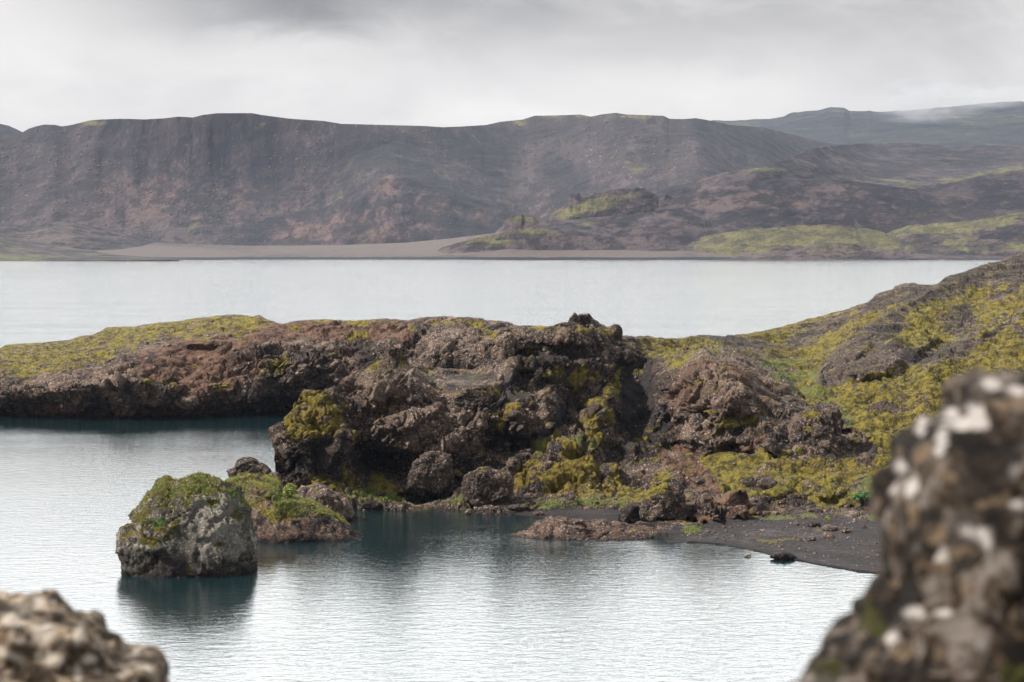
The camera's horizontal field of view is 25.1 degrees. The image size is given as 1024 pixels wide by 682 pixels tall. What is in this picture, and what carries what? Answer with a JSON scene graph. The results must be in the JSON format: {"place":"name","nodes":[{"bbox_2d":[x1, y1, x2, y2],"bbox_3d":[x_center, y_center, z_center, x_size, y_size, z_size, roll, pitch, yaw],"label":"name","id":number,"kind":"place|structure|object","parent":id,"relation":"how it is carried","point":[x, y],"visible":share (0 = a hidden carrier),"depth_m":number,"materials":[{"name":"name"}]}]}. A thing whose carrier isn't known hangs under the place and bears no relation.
{"place":"outdoors","nodes":[
{"label":"outdoors","id":0,"kind":"place"},
{"bbox_2d":[0,124,20,134],"bbox_3d":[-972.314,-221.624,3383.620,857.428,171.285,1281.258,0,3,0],"label":"hill","id":1,"kind":"structure","parent":0,"point":[6,130],"depth_m":3011.98,"materials":[{"name":"grey stone"}]},
{"bbox_2d":[0,221,168,250],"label":"hill","id":2,"kind":"structure","parent":0,"point":[75,235],"depth_m":2018.64,"materials":[{"name":"brown stone"}]},
{"bbox_2d":[0,234,178,260],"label":"shore hill","id":3,"kind":"structure","parent":0,"point":[13,249],"depth_m":1855.36,"materials":[{"name":"green plant"}]},
{"bbox_2d":[0,314,517,417],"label":"headland","id":4,"kind":"structure","parent":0,"point":[246,381],"depth_m":298.68,"materials":[{"name":"brown stone"}]},
{"bbox_2d":[0,317,500,413],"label":"rubble","id":5,"kind":"object","parent":4,"relation":"on","point":[142,374],"visible":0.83,"depth_m":297.41,"materials":[{"name":"brown stone"}]},
{"bbox_2d":[92,231,732,259],"bbox_3d":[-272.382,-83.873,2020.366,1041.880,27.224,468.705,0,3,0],"label":"beach flat","id":6,"kind":"structure","parent":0,"point":[422,250],"depth_m":1914.77,"materials":[{"name":"grey sand"}]},
{"bbox_2d":[0,113,837,245],"bbox_3d":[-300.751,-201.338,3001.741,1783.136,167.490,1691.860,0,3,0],"label":"crater ridge","id":7,"kind":"structure","parent":0,"point":[380,181],"depth_m":2467.41,"materials":[{"name":"grey stone"}]},
{"bbox_2d":[0,118,731,244],"bbox_3d":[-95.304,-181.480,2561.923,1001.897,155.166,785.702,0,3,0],"label":"scree","id":8,"kind":"structure","parent":7,"relation":"on","point":[271,176],"depth_m":2450.62,"materials":[{"name":"brown stone"}]},
{"bbox_2d":[0,260,1000,681],"bbox_3d":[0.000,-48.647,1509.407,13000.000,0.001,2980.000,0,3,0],"label":"lake","id":9,"kind":"structure","parent":0,"point":[428,596],"depth_m":172.77,"materials":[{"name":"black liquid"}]},
{"bbox_2d":[115,472,257,577],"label":"sea stack","id":10,"kind":"object","parent":9,"relation":"in","point":[176,538],"visible":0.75,"depth_m":159.93,"materials":[{"name":"grey stone"}]},
{"bbox_2d":[138,471,250,506],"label":"grass","id":11,"kind":"structure","parent":10,"relation":"on","point":[195,489],"depth_m":162.45,"materials":[{"name":"green plant"}]},
{"bbox_2d":[227,472,361,542],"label":"islet","id":12,"kind":"object","parent":9,"relation":"in","point":[286,528],"visible":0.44,"depth_m":178.46,"materials":[{"name":"brown stone"}]},
{"bbox_2d":[226,457,271,476],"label":"rock","id":13,"kind":"object","parent":12,"relation":"on","point":[251,465],"visible":0.53,"depth_m":202.83,"materials":[{"name":"grey stone"}]},
{"bbox_2d":[225,471,342,517],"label":"grass","id":14,"kind":"structure","parent":12,"relation":"on","point":[291,498],"depth_m":180.05,"materials":[{"name":"green plant"}]},
{"bbox_2d":[282,483,298,497],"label":"bush","id":15,"kind":"object","parent":12,"relation":"on","point":[289,489],"visible":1,"depth_m":180.94,"materials":[{"name":"green plant"}]},
{"bbox_2d":[295,482,353,519],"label":"boulder","id":16,"kind":"object","parent":9,"relation":"in","point":[333,501],"visible":0.56,"depth_m":189.60,"materials":[{"name":"grey stone"}]},
{"bbox_2d":[511,515,659,540],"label":"rock shelf","id":17,"kind":"object","parent":9,"relation":"in","point":[558,526],"visible":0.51,"depth_m":180.29,"materials":[{"name":"stone"}]},
{"bbox_2d":[568,519,584,524],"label":"stone","id":18,"kind":"object","parent":17,"relation":"on","point":[577,521],"visible":1,"depth_m":179.65,"materials":[{"name":"grey stone"}]},
{"bbox_2d":[618,502,640,523],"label":"boulder","id":19,"kind":"object","parent":17,"relation":"on","point":[628,513],"visible":0.66,"depth_m":188.06,"materials":[{"name":"grey stone"}]},
{"bbox_2d":[770,551,796,559],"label":"stone","id":20,"kind":"object","parent":9,"relation":"in","point":[783,555],"visible":1,"depth_m":167.69,"materials":[{"name":"black stone"}]},
{"bbox_2d":[0,0,1023,131],"label":"sky","id":21,"kind":"structure","parent":0,"point":[435,63],"materials":[{"name":"white"}]},
{"bbox_2d":[495,214,542,232],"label":"outcrop","id":22,"kind":"object","parent":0,"point":[515,222],"visible":0.28,"depth_m":2001.53,"materials":[{"name":"grey stone"}]},
{"bbox_2d":[437,227,693,253],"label":"moss bank","id":23,"kind":"structure","parent":0,"point":[532,238],"depth_m":1926.96,"materials":[{"name":"green plant"}]},
{"bbox_2d":[549,187,672,220],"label":"rocky knoll","id":24,"kind":"structure","parent":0,"point":[626,201],"depth_m":2055.35,"materials":[{"name":"green plant"}]},
{"bbox_2d":[529,207,719,245],"bbox_3d":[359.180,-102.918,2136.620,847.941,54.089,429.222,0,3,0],"label":"grey swell","id":25,"kind":"structure","parent":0,"point":[682,226],"depth_m":1983.18,"materials":[{"name":"brown stone"}]},
{"bbox_2d":[267,253,1023,572],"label":"cliff and hillside","id":26,"kind":"structure","parent":0,"point":[937,337],"depth_m":210.65,"materials":[{"name":"brown stone"}]},
{"bbox_2d":[269,472,285,481],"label":"rock","id":27,"kind":"object","parent":26,"relation":"on","point":[277,475],"visible":0.16,"depth_m":200.55,"materials":[{"name":"grey stone"}]},
{"bbox_2d":[360,501,381,508],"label":"stone","id":28,"kind":"object","parent":26,"relation":"on","point":[371,505],"visible":1,"depth_m":197.20,"materials":[{"name":"grey stone"}]},
{"bbox_2d":[408,450,453,493],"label":"boulder","id":29,"kind":"object","parent":26,"relation":"on","point":[431,470],"visible":1,"depth_m":200.63,"materials":[{"name":"grey stone"}]},
{"bbox_2d":[461,466,514,506],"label":"boulder","id":30,"kind":"object","parent":26,"relation":"on","point":[485,485],"visible":0.95,"depth_m":196.67,"materials":[{"name":"grey stone"}]},
{"bbox_2d":[491,332,514,359],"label":"boulder","id":31,"kind":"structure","parent":26,"relation":"on","point":[504,341],"depth_m":219.83,"materials":[{"name":"stone"}]},
{"bbox_2d":[508,504,528,510],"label":"stone","id":32,"kind":"object","parent":26,"relation":"on","point":[518,507],"visible":1,"depth_m":195.23,"materials":[{"name":"grey stone"}]},
{"bbox_2d":[342,487,701,535],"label":"grass","id":33,"kind":"structure","parent":26,"relation":"on","point":[455,500],"depth_m":197.72,"materials":[{"name":"green plant"}]},
{"bbox_2d":[533,511,543,515],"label":"stone","id":34,"kind":"object","parent":26,"relation":"on","point":[538,513],"visible":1,"depth_m":192.86,"materials":[{"name":"stone"}]},
{"bbox_2d":[568,312,595,325],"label":"boulder","id":35,"kind":"object","parent":26,"relation":"on","point":[583,319],"visible":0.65,"depth_m":229.67,"materials":[{"name":"brown stone"}]},
{"bbox_2d":[276,314,895,535],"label":"rubble","id":36,"kind":"object","parent":26,"relation":"on","point":[495,417],"visible":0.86,"depth_m":203.93,"materials":[{"name":"brown stone"}]},
{"bbox_2d":[609,324,622,339],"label":"boulder","id":37,"kind":"object","parent":26,"relation":"on","point":[616,330],"visible":1,"depth_m":231.72,"materials":[{"name":"stone"}]},
{"bbox_2d":[639,482,687,522],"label":"boulder","id":38,"kind":"object","parent":26,"relation":"on","point":[664,501],"visible":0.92,"depth_m":186.90,"materials":[{"name":"grey stone"}]},
{"bbox_2d":[693,476,705,483],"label":"stone","id":39,"kind":"object","parent":26,"relation":"on","point":[699,480],"visible":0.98,"depth_m":200.30,"materials":[{"name":"grey stone"}]},
{"bbox_2d":[756,478,775,488],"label":"stone","id":40,"kind":"object","parent":26,"relation":"on","point":[765,483],"visible":1,"depth_m":193.79,"materials":[{"name":"grey stone"}]},
{"bbox_2d":[671,515,879,568],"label":"pebbles","id":41,"kind":"object","parent":26,"relation":"on","point":[778,540],"visible":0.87,"depth_m":179.19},
{"bbox_2d":[799,536,815,540],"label":"stone","id":42,"kind":"object","parent":26,"relation":"on","point":[810,538],"visible":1,"depth_m":176.98,"materials":[{"name":"beige stone"}]},
{"bbox_2d":[808,521,820,526],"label":"stone","id":43,"kind":"object","parent":26,"relation":"on","point":[814,524],"visible":1,"depth_m":183.61,"materials":[{"name":"grey stone"}]},
{"bbox_2d":[787,403,844,455],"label":"outcrop","id":44,"kind":"object","parent":26,"relation":"on","point":[821,425],"visible":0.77,"depth_m":208.36,"materials":[{"name":"grey stone"}]},
{"bbox_2d":[822,533,834,538],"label":"stone","id":45,"kind":"object","parent":26,"relation":"on","point":[828,535],"visible":1,"depth_m":178.10,"materials":[{"name":"beige stone"}]},
{"bbox_2d":[821,524,838,530],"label":"stone","id":46,"kind":"object","parent":26,"relation":"on","point":[827,527],"visible":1,"depth_m":181.75,"materials":[{"name":"stone"}]},
{"bbox_2d":[841,529,850,532],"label":"stone","id":47,"kind":"object","parent":26,"relation":"on","point":[845,531],"visible":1,"depth_m":180.81,"materials":[{"name":"grey stone"}]},
{"bbox_2d":[851,492,870,499],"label":"green plant","id":48,"kind":"object","parent":26,"relation":"on","point":[863,495],"visible":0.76,"depth_m":192.58,"materials":[{"name":"green plant"}]},
{"bbox_2d":[539,142,1023,220],"bbox_3d":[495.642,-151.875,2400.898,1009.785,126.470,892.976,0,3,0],"label":"upland","id":49,"kind":"structure","parent":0,"point":[898,164],"depth_m":2360.47,"materials":[{"name":"brown stone"}]},
{"bbox_2d":[687,224,902,255],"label":"moss mound","id":50,"kind":"object","parent":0,"point":[786,238],"visible":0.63,"depth_m":1940.64,"materials":[{"name":"green plant"}]},
{"bbox_2d":[655,178,1023,233],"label":"red swell","id":51,"kind":"structure","parent":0,"point":[779,203],"depth_m":2030.49,"materials":[{"name":"brown stone"}]},
{"bbox_2d":[711,101,1023,146],"bbox_3d":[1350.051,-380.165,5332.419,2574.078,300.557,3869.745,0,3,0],"label":"mountain","id":52,"kind":"structure","parent":0,"point":[998,123],"depth_m":4283.14,"materials":[{"name":"grey stone"}]},
{"bbox_2d":[725,243,1011,259],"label":"shore rocks","id":53,"kind":"object","parent":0,"point":[834,251],"visible":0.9,"depth_m":1880.83,"materials":[{"name":"brown stone"}]},
{"bbox_2d":[887,211,1023,255],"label":"moss bench","id":54,"kind":"object","parent":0,"point":[1002,235],"visible":0.77,"depth_m":1947.11,"materials":[{"name":"green plant"}]},
{"bbox_2d":[887,170,1023,195],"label":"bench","id":55,"kind":"object","parent":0,"point":[1010,183],"visible":0.12,"depth_m":2164.34,"materials":[{"name":"brown stone"}]},
{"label":"lookout hill","id":56,"kind":"structure","parent":0,"visible":0},
{"bbox_2d":[0,589,169,681],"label":"rock","id":57,"kind":"object","parent":56,"relation":"on","point":[50,635],"visible":1,"depth_m":4.54,"materials":[{"name":"beige stone"}]},
{"bbox_2d":[793,368,1023,681],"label":"crag","id":58,"kind":"structure","parent":56,"relation":"on","point":[941,599],"depth_m":2.87,"materials":[{"name":"stone"}]}
]}

